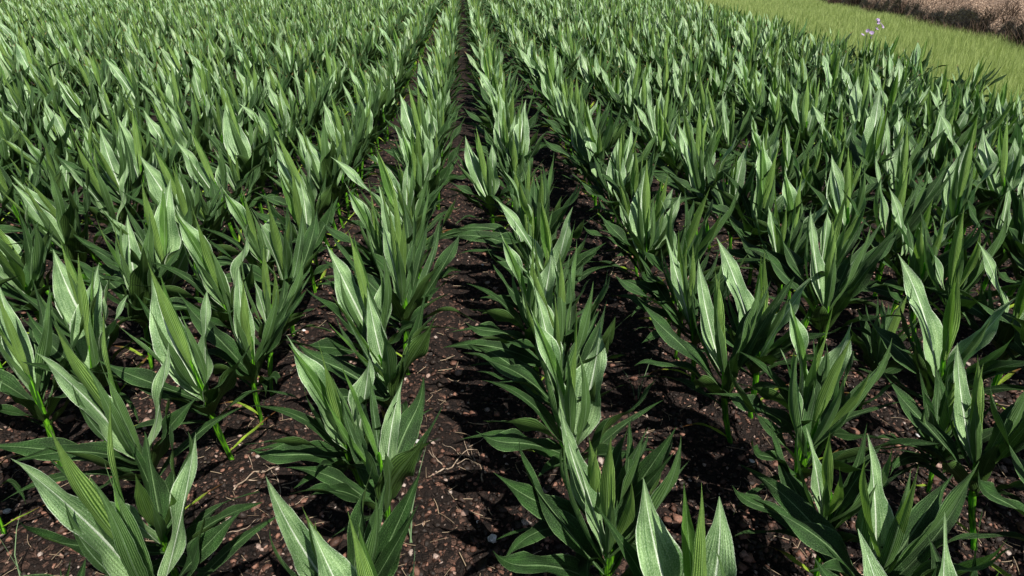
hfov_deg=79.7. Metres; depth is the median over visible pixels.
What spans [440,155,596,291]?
corn plant
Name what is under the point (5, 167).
corn plant
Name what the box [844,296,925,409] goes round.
corn plant
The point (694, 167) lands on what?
corn plant
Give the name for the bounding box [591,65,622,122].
corn plant
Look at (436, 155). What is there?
corn plant
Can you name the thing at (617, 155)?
corn plant
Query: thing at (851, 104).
corn plant
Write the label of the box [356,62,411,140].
corn plant
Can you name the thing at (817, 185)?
corn plant
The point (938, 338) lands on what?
corn plant
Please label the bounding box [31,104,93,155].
corn plant
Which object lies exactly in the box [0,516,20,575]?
weed
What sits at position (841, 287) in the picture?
corn plant
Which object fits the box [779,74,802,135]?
corn plant
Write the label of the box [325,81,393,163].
corn plant
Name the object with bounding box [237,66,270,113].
corn plant
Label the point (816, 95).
corn plant
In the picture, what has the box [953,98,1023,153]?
corn plant
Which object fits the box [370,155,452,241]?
corn plant
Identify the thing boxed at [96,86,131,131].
corn plant
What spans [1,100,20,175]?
corn plant
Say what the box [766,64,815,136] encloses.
corn plant
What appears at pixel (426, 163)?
corn plant
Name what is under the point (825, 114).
corn plant
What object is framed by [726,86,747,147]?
corn plant
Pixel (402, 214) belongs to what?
corn plant
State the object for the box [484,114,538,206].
corn plant
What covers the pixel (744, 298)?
corn plant
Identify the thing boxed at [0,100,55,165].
corn plant
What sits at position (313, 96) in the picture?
corn plant
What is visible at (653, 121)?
corn plant
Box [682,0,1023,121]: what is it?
meadow grass
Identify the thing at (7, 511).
stone
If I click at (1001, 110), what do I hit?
corn plant
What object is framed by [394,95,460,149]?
corn plant
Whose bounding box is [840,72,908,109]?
corn plant
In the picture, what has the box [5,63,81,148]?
corn plant
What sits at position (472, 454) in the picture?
dry root
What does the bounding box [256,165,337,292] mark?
corn plant
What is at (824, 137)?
corn plant
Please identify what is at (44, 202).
corn plant
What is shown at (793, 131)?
corn plant
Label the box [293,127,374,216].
corn plant
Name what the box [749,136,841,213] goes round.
corn plant
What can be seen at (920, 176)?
corn plant
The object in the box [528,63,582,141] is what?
corn plant
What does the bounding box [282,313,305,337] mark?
dry root
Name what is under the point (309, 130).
corn plant
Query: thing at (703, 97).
corn plant
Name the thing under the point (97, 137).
corn plant
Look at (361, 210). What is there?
corn plant
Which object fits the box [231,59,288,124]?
corn plant
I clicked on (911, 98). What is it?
corn plant
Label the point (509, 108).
corn plant
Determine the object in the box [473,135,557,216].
corn plant
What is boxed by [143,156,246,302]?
corn plant
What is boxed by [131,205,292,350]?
corn plant
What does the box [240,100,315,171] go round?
corn plant
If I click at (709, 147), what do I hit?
corn plant
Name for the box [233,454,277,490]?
dry root
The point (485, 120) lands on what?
corn plant
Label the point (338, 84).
corn plant
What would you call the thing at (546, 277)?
corn plant
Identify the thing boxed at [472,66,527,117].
corn plant
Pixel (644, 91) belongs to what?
corn plant
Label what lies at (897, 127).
corn plant
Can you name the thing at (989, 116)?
corn plant
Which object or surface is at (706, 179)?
corn plant
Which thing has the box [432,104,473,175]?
corn plant
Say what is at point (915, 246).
corn plant
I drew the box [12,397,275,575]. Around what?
corn plant
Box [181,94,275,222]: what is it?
corn plant
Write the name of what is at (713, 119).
corn plant
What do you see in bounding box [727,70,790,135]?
corn plant
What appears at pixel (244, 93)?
corn plant
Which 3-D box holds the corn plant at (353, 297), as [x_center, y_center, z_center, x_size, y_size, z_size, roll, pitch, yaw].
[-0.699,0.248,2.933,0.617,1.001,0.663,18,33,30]
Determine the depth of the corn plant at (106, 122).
6.11 m
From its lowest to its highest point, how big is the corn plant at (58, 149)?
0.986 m
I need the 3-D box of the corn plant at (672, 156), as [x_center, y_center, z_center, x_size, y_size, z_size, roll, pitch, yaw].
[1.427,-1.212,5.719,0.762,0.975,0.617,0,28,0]
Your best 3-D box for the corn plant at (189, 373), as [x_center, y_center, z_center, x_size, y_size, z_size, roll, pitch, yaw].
[-1.335,0.398,2.590,0.844,1.062,0.498,-6,29,2]
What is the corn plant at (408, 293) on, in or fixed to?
on the soil ground at (444, 352)
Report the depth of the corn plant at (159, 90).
7.23 m
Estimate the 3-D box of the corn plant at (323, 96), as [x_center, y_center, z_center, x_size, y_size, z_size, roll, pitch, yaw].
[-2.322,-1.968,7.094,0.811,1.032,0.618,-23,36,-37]
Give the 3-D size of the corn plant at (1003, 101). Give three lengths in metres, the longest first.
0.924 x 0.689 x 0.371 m
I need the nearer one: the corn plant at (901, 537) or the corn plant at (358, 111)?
the corn plant at (901, 537)
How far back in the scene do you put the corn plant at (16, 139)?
5.48 m
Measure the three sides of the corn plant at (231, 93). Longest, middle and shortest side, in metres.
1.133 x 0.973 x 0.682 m
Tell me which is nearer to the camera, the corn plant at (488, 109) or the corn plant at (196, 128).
the corn plant at (196, 128)
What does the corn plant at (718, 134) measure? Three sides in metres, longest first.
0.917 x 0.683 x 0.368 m
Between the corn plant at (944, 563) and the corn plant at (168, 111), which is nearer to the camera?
the corn plant at (944, 563)
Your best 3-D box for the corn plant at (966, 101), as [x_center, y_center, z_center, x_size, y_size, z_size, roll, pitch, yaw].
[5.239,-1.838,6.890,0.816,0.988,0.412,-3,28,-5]
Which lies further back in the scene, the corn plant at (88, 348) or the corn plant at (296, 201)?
the corn plant at (296, 201)
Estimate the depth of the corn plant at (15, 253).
3.76 m
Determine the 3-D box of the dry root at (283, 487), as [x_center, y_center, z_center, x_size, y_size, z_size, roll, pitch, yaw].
[-1.014,0.904,2.764,0.170,0.042,0.362,-11,30,-19]
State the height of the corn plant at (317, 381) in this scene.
0.932 m
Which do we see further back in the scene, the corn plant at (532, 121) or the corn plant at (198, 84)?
the corn plant at (198, 84)
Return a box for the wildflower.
[861,18,883,41]
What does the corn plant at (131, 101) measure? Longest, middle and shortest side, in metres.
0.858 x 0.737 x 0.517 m
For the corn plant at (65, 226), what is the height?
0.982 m
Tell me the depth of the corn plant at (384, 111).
7.65 m
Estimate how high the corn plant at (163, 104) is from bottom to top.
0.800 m
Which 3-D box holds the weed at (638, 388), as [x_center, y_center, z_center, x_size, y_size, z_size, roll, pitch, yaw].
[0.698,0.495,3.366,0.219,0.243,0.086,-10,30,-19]
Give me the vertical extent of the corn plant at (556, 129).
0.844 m
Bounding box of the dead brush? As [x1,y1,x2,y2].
[818,0,1023,47]
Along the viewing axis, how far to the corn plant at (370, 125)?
6.46 m
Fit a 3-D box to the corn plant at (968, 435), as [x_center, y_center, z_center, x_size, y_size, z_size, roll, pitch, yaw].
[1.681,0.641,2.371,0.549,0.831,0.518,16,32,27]
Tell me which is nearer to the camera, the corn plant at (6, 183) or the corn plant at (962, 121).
the corn plant at (6, 183)
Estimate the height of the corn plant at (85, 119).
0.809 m
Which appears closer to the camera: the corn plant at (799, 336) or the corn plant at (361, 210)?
the corn plant at (799, 336)
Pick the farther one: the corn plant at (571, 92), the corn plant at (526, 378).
the corn plant at (571, 92)
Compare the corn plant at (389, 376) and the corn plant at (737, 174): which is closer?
the corn plant at (389, 376)
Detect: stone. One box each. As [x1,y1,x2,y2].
[3,508,11,513]
[487,534,496,542]
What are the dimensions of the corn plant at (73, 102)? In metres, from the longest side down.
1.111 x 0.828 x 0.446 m
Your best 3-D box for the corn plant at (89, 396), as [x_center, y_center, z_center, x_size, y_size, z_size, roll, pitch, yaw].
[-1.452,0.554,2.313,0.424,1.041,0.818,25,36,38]
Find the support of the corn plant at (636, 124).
on the soil ground at (444, 352)
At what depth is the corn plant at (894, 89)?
7.08 m
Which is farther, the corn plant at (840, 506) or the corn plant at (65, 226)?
the corn plant at (65, 226)
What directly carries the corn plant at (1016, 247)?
on the soil ground at (444, 352)
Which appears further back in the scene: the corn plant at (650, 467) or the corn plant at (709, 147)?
the corn plant at (709, 147)
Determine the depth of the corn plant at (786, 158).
5.22 m
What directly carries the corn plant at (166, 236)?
on the soil ground at (444, 352)
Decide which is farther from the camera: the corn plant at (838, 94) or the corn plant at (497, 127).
the corn plant at (838, 94)
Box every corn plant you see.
[0,69,53,151]
[0,77,8,110]
[0,81,11,116]
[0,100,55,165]
[0,102,44,169]
[0,106,45,176]
[0,114,92,223]
[0,120,22,204]
[0,139,18,220]
[0,143,68,233]
[0,157,61,246]
[0,166,90,285]
[0,168,112,275]
[0,181,14,215]
[0,204,85,303]
[0,210,87,333]
[0,275,30,369]
[0,279,97,466]
[0,311,243,509]
[0,381,44,535]
[1,84,49,135]
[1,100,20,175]
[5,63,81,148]
[6,73,41,109]
[7,133,92,222]
[10,76,42,115]
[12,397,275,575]
[15,243,152,399]
[17,255,138,441]
[20,424,261,575]
[22,98,70,159]
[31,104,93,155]
[49,115,129,172]
[50,74,102,136]
[55,124,150,236]
[59,90,101,137]
[60,558,85,575]
[63,115,101,173]
[63,141,154,233]
[65,90,96,111]
[70,58,113,129]
[71,100,113,141]
[71,110,190,227]
[71,212,183,369]
[73,196,195,320]
[81,105,146,156]
[82,179,200,337]
[91,263,299,459]
[94,90,170,147]
[94,106,132,139]
[95,86,142,123]
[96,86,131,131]
[99,80,150,121]
[101,57,154,115]
[108,144,240,256]
[126,120,189,208]
[130,70,202,141]
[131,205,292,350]
[138,96,217,191]
[139,65,202,124]
[139,94,185,125]
[143,89,216,167]
[143,94,191,125]
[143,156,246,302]
[151,123,201,185]
[169,127,271,249]
[176,87,248,168]
[178,264,305,424]
[179,64,221,132]
[180,58,238,110]
[180,86,214,161]
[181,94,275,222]
[184,69,273,131]
[185,145,282,232]
[188,174,252,257]
[202,182,293,280]
[209,114,268,209]
[209,198,333,335]
[209,245,322,394]
[210,81,255,136]
[217,74,270,112]
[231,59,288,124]
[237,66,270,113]
[239,79,271,129]
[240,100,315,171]
[241,115,293,195]
[246,336,430,510]
[249,130,366,251]
[251,108,296,177]
[252,169,333,274]
[254,89,308,176]
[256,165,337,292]
[261,74,321,145]
[261,115,342,241]
[266,463,420,575]
[274,69,333,142]
[274,91,321,159]
[286,362,441,536]
[287,230,455,368]
[293,71,338,118]
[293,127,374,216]
[295,95,383,196]
[295,285,436,424]
[300,76,347,136]
[301,124,379,227]
[305,513,414,575]
[311,112,377,201]
[312,101,380,188]
[317,197,473,374]
[318,66,343,102]
[318,102,374,174]
[318,183,460,333]
[322,180,427,321]
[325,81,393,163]
[331,145,458,283]
[341,99,390,178]
[342,75,390,149]
[348,80,387,155]
[350,173,467,274]
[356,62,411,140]
[357,72,406,143]
[364,124,459,179]
[367,129,463,232]
[368,85,461,163]
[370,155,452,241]
[371,118,459,194]
[389,83,453,145]
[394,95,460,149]
[394,123,465,209]
[410,71,456,103]
[410,83,464,127]
[415,78,455,117]
[421,96,449,114]
[425,85,463,122]
[430,90,458,121]
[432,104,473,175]
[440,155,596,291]
[442,128,526,231]
[443,240,629,420]
[453,225,592,379]
[458,161,566,270]
[461,302,662,509]
[464,84,546,184]
[467,284,621,469]
[469,109,541,192]
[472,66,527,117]
[472,73,529,116]
[473,89,515,133]
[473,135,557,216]
[475,82,523,130]
[478,96,539,133]
[479,85,534,129]
[480,206,569,309]
[481,241,584,338]
[483,171,556,227]
[484,100,546,182]
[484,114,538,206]
[486,102,530,135]
[486,198,609,296]
[493,410,675,575]
[493,418,688,575]
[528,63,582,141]
[532,80,594,165]
[538,75,583,138]
[538,81,590,134]
[540,77,609,169]
[543,94,631,205]
[544,77,596,150]
[549,111,612,180]
[550,116,609,199]
[554,100,626,184]
[563,122,606,217]
[573,134,638,223]
[583,177,657,276]
[584,123,664,221]
[589,146,695,260]
[589,161,687,311]
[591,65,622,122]
[594,55,653,143]
[595,478,736,575]
[601,78,653,151]
[602,175,704,296]
[604,75,641,112]
[612,233,750,381]
[614,73,666,146]
[620,107,648,153]
[623,93,688,183]
[623,188,762,324]
[625,104,695,190]
[625,233,737,359]
[626,85,695,165]
[633,105,703,195]
[636,259,793,443]
[650,107,750,251]
[651,69,708,115]
[653,104,751,214]
[654,59,704,110]
[668,145,719,235]
[671,78,699,127]
[678,90,707,129]
[680,76,736,159]
[682,86,730,136]
[687,141,779,255]
[693,88,749,158]
[693,237,831,418]
[696,95,763,183]
[701,123,740,173]
[705,134,809,285]
[710,294,897,477]
[713,55,780,120]
[714,73,747,109]
[716,112,791,193]
[716,188,834,312]
[726,74,780,138]
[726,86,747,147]
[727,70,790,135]
[728,337,938,529]
[729,113,780,181]
[731,125,781,193]
[732,421,902,575]
[734,122,826,194]
[739,169,834,298]
[739,433,1009,575]
[740,187,899,348]
[743,85,788,166]
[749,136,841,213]
[759,210,900,362]
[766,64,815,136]
[767,89,834,148]
[772,74,854,157]
[773,152,886,254]
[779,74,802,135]
[784,147,905,258]
[790,108,858,173]
[798,87,847,132]
[799,78,824,144]
[800,104,863,175]
[804,140,884,230]
[811,509,998,575]
[817,125,862,184]
[819,81,849,140]
[821,89,920,188]
[824,66,901,138]
[824,98,889,134]
[828,64,878,118]
[828,79,853,117]
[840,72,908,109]
[842,156,976,295]
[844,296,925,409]
[850,100,905,161]
[850,199,1000,341]
[851,117,945,227]
[853,125,942,232]
[859,254,1023,451]
[862,188,969,313]
[867,68,927,124]
[877,343,1023,549]
[879,206,1021,358]
[881,150,997,233]
[883,85,954,134]
[884,366,992,493]
[886,78,925,113]
[890,98,999,178]
[890,104,930,151]
[901,80,927,119]
[903,75,962,127]
[907,127,1014,263]
[908,128,945,180]
[911,93,960,148]
[911,102,942,147]
[916,90,990,151]
[920,111,1002,174]
[923,78,988,120]
[927,286,1023,408]
[936,375,1023,575]
[942,73,988,115]
[944,144,1022,237]
[948,177,1023,292]
[948,241,1023,394]
[952,76,982,120]
[953,82,1021,133]
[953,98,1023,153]
[954,82,993,147]
[958,81,989,119]
[962,119,1021,241]
[978,118,1010,173]
[979,171,1023,308]
[983,88,1023,169]
[986,79,1023,147]
[990,216,1023,309]
[991,91,1023,149]
[993,136,1023,214]
[1009,121,1023,191]
[1011,172,1023,218]
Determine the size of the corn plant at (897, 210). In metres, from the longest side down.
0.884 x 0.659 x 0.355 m
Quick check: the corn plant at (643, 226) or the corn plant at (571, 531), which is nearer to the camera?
the corn plant at (571, 531)
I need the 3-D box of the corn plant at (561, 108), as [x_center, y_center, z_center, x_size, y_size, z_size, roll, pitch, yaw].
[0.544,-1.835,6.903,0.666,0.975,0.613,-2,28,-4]
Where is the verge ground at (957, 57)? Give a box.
[842,37,1014,120]
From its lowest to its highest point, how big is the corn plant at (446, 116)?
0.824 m
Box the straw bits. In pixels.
[0,155,1023,575]
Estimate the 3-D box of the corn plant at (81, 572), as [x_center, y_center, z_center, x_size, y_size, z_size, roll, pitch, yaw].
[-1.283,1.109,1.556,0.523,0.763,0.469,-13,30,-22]
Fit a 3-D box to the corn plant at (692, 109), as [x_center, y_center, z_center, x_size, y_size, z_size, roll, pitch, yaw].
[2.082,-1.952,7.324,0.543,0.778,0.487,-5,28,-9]
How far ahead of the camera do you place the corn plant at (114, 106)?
7.27 m
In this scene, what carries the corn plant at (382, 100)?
on the soil ground at (444, 352)
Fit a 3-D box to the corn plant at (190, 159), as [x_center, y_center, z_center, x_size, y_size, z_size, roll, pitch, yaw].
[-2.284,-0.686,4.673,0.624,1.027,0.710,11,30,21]
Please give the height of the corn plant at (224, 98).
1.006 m
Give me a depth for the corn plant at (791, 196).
4.04 m
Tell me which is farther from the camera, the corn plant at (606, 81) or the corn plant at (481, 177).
the corn plant at (606, 81)
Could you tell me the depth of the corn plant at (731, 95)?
7.50 m
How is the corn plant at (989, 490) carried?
on the soil ground at (444, 352)
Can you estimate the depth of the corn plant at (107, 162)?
4.73 m
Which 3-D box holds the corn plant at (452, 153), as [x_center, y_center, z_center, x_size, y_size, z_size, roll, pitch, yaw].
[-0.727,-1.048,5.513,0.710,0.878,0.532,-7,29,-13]
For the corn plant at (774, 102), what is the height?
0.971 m
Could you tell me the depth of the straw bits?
2.86 m
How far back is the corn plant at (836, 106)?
6.85 m
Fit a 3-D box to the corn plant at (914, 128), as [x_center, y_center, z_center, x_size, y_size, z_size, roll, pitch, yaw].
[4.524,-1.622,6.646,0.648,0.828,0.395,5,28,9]
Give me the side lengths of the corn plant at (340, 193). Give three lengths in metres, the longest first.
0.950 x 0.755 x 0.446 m
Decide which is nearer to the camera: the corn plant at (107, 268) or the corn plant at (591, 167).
the corn plant at (107, 268)
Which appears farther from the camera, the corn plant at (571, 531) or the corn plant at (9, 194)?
the corn plant at (9, 194)
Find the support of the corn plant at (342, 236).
on the soil ground at (444, 352)
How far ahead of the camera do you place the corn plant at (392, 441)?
2.20 m
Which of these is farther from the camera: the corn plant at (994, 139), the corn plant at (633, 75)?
the corn plant at (633, 75)
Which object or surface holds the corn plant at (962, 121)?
on the soil ground at (444, 352)
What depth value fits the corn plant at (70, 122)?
7.60 m
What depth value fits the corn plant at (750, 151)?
5.88 m
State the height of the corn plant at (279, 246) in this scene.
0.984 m
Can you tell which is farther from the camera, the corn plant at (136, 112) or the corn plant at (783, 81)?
the corn plant at (783, 81)
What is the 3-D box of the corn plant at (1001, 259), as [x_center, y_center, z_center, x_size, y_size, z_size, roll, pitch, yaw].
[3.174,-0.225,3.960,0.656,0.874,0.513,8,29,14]
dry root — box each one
[207,517,255,560]
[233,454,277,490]
[264,463,306,524]
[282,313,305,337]
[429,447,477,473]
[443,427,487,482]
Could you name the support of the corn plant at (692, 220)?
on the soil ground at (444, 352)
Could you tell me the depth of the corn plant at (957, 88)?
8.01 m
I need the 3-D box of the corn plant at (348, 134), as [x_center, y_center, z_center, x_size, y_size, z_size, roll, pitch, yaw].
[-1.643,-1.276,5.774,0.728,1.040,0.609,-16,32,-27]
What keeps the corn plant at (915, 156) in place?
on the soil ground at (444, 352)
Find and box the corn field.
[0,0,1023,575]
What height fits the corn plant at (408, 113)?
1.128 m
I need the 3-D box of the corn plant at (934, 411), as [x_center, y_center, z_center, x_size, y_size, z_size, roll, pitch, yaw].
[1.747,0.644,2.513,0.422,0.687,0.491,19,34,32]
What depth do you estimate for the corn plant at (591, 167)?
5.41 m
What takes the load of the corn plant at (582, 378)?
on the soil ground at (444, 352)
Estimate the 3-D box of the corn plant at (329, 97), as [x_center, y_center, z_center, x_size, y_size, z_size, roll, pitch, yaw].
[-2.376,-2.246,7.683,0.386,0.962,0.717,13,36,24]
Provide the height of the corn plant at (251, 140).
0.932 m
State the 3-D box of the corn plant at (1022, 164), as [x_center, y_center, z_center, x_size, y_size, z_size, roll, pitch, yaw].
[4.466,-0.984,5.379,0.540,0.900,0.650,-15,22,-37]
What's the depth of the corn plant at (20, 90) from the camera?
7.71 m
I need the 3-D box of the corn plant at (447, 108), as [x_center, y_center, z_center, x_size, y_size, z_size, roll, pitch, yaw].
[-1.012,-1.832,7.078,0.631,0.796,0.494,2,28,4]
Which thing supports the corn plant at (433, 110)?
on the soil ground at (444, 352)
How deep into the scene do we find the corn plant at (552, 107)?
7.13 m
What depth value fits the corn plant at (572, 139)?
5.89 m
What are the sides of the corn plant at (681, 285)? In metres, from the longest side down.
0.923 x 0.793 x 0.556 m
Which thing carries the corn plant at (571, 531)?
on the soil ground at (444, 352)
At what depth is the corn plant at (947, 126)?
5.22 m
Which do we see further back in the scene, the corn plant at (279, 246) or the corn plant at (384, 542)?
the corn plant at (279, 246)
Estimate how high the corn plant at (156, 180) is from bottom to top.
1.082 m
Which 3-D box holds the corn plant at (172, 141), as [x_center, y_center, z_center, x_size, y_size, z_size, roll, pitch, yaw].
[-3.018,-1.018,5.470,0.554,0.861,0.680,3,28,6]
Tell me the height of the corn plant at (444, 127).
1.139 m
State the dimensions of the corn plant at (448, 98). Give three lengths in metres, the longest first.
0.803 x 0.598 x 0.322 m
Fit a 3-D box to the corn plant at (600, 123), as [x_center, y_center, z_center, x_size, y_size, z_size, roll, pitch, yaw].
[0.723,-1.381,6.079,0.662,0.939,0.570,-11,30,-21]
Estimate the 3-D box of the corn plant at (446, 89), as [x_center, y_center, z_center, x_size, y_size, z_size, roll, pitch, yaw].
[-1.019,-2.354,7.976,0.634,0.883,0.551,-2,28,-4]
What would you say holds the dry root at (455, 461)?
on the soil ground at (444, 352)
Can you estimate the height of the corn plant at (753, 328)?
0.946 m
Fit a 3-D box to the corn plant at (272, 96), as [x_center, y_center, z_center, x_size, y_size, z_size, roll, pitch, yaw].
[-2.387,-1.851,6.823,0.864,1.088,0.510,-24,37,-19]
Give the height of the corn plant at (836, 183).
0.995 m
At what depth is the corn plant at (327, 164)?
4.84 m
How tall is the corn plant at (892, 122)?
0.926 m
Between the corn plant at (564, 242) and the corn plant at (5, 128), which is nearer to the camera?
the corn plant at (564, 242)
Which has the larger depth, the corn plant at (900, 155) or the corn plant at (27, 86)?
the corn plant at (27, 86)
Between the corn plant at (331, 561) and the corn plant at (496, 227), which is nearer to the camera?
the corn plant at (331, 561)
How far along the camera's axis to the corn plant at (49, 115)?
6.21 m
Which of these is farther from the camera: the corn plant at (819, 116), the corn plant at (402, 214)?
the corn plant at (819, 116)
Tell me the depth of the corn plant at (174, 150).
5.35 m
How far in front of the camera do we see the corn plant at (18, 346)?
2.70 m
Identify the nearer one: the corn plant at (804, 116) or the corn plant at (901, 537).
the corn plant at (901, 537)
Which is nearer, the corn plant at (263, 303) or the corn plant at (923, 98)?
the corn plant at (263, 303)
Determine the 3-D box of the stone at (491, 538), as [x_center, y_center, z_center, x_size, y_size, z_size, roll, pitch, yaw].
[-0.081,1.032,2.525,0.039,0.025,0.039,-7,29,-14]
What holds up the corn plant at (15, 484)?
on the soil ground at (444, 352)
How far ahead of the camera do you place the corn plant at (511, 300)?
3.46 m
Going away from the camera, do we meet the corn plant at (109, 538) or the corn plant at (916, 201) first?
the corn plant at (109, 538)
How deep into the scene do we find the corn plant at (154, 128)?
5.71 m
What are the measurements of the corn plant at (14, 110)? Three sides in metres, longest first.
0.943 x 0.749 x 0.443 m
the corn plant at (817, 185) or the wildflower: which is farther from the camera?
the wildflower
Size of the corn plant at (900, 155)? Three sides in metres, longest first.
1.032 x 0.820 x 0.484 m
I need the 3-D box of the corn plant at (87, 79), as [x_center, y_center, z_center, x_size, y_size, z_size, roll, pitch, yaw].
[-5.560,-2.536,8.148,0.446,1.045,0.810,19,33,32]
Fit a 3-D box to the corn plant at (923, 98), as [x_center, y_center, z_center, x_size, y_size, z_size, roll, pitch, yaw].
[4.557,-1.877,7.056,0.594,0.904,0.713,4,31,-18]
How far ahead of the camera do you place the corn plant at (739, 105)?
7.23 m
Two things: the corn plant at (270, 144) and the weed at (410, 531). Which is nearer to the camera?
the weed at (410, 531)
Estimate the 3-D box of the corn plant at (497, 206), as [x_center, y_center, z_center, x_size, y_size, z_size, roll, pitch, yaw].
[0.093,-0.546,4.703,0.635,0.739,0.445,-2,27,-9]
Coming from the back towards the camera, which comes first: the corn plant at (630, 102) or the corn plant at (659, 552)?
the corn plant at (630, 102)
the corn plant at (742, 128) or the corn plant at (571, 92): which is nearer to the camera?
the corn plant at (742, 128)
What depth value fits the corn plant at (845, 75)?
7.92 m
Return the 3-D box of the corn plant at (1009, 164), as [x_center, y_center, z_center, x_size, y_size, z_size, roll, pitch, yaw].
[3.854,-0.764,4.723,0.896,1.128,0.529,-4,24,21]
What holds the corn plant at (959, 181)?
on the soil ground at (444, 352)
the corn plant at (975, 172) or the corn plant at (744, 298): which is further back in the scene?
the corn plant at (975, 172)
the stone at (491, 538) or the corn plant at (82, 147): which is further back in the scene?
the corn plant at (82, 147)
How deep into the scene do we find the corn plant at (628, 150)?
5.10 m
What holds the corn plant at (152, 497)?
on the soil ground at (444, 352)
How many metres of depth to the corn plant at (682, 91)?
7.84 m
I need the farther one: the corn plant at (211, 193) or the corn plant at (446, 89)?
the corn plant at (446, 89)
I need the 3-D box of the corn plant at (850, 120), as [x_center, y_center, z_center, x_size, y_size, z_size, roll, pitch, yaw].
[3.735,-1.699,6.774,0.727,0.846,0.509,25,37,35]
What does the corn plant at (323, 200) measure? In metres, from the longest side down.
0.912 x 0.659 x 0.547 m
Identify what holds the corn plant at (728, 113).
on the soil ground at (444, 352)
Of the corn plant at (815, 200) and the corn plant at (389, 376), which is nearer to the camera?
the corn plant at (389, 376)
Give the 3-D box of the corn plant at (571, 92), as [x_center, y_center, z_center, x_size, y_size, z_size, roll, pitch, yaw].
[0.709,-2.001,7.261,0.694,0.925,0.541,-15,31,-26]
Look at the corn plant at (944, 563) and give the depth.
1.60 m
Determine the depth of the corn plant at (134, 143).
4.96 m
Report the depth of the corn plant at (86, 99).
7.88 m
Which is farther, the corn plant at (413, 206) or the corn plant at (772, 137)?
the corn plant at (772, 137)
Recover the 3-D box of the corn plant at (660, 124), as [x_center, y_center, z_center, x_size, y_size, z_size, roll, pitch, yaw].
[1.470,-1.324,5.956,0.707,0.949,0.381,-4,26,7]
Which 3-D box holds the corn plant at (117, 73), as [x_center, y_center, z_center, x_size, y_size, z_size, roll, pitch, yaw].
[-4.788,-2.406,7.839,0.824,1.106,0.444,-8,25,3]
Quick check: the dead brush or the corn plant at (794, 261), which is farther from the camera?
the dead brush
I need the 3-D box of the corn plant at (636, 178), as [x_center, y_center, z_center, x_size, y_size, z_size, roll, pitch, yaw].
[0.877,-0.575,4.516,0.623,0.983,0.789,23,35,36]
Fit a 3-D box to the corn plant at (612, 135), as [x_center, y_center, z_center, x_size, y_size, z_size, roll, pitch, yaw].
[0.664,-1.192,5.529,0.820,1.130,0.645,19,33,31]
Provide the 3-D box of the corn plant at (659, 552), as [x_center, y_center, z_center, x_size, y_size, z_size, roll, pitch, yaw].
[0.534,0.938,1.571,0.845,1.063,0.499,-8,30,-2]
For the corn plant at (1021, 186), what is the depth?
4.72 m
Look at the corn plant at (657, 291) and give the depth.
3.50 m
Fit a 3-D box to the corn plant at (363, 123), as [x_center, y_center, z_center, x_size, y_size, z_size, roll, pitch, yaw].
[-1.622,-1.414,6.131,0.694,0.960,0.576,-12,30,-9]
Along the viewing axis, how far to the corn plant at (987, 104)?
7.61 m
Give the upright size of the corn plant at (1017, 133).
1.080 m
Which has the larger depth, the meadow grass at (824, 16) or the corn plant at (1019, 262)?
the meadow grass at (824, 16)
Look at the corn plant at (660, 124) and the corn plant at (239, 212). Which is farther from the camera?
the corn plant at (660, 124)
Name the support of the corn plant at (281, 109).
on the soil ground at (444, 352)
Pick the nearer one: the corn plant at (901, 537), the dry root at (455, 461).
the corn plant at (901, 537)
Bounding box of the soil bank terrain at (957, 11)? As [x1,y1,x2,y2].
[824,0,1023,37]
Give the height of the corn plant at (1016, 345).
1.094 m
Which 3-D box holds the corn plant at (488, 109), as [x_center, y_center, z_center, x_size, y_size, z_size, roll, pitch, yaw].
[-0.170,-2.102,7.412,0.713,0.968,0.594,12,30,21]
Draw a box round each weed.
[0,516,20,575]
[409,452,424,542]
[622,367,647,398]
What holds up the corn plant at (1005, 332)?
on the soil ground at (444, 352)
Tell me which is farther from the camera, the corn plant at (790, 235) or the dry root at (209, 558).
the corn plant at (790, 235)
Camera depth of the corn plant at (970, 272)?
3.27 m
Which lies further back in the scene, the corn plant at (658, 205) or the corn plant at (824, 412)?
the corn plant at (658, 205)
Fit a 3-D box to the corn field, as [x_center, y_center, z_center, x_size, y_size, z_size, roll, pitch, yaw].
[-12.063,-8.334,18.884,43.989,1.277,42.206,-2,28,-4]
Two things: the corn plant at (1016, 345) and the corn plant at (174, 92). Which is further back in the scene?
the corn plant at (174, 92)
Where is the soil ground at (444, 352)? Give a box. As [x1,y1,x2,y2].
[0,0,1023,575]
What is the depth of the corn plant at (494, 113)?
6.32 m
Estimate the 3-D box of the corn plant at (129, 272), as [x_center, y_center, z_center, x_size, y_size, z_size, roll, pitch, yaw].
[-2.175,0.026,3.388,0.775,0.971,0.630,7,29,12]
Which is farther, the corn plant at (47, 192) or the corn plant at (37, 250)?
the corn plant at (47, 192)
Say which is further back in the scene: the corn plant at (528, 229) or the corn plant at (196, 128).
the corn plant at (196, 128)
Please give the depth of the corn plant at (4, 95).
7.46 m
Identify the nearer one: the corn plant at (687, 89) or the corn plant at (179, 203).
the corn plant at (179, 203)
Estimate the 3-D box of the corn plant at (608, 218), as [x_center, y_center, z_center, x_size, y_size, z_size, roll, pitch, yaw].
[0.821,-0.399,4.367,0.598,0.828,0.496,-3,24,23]
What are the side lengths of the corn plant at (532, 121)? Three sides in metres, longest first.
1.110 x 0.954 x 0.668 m
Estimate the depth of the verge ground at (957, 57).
15.27 m
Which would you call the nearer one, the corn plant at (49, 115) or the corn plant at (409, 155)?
the corn plant at (409, 155)
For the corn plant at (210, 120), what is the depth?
6.23 m
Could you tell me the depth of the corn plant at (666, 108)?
6.51 m

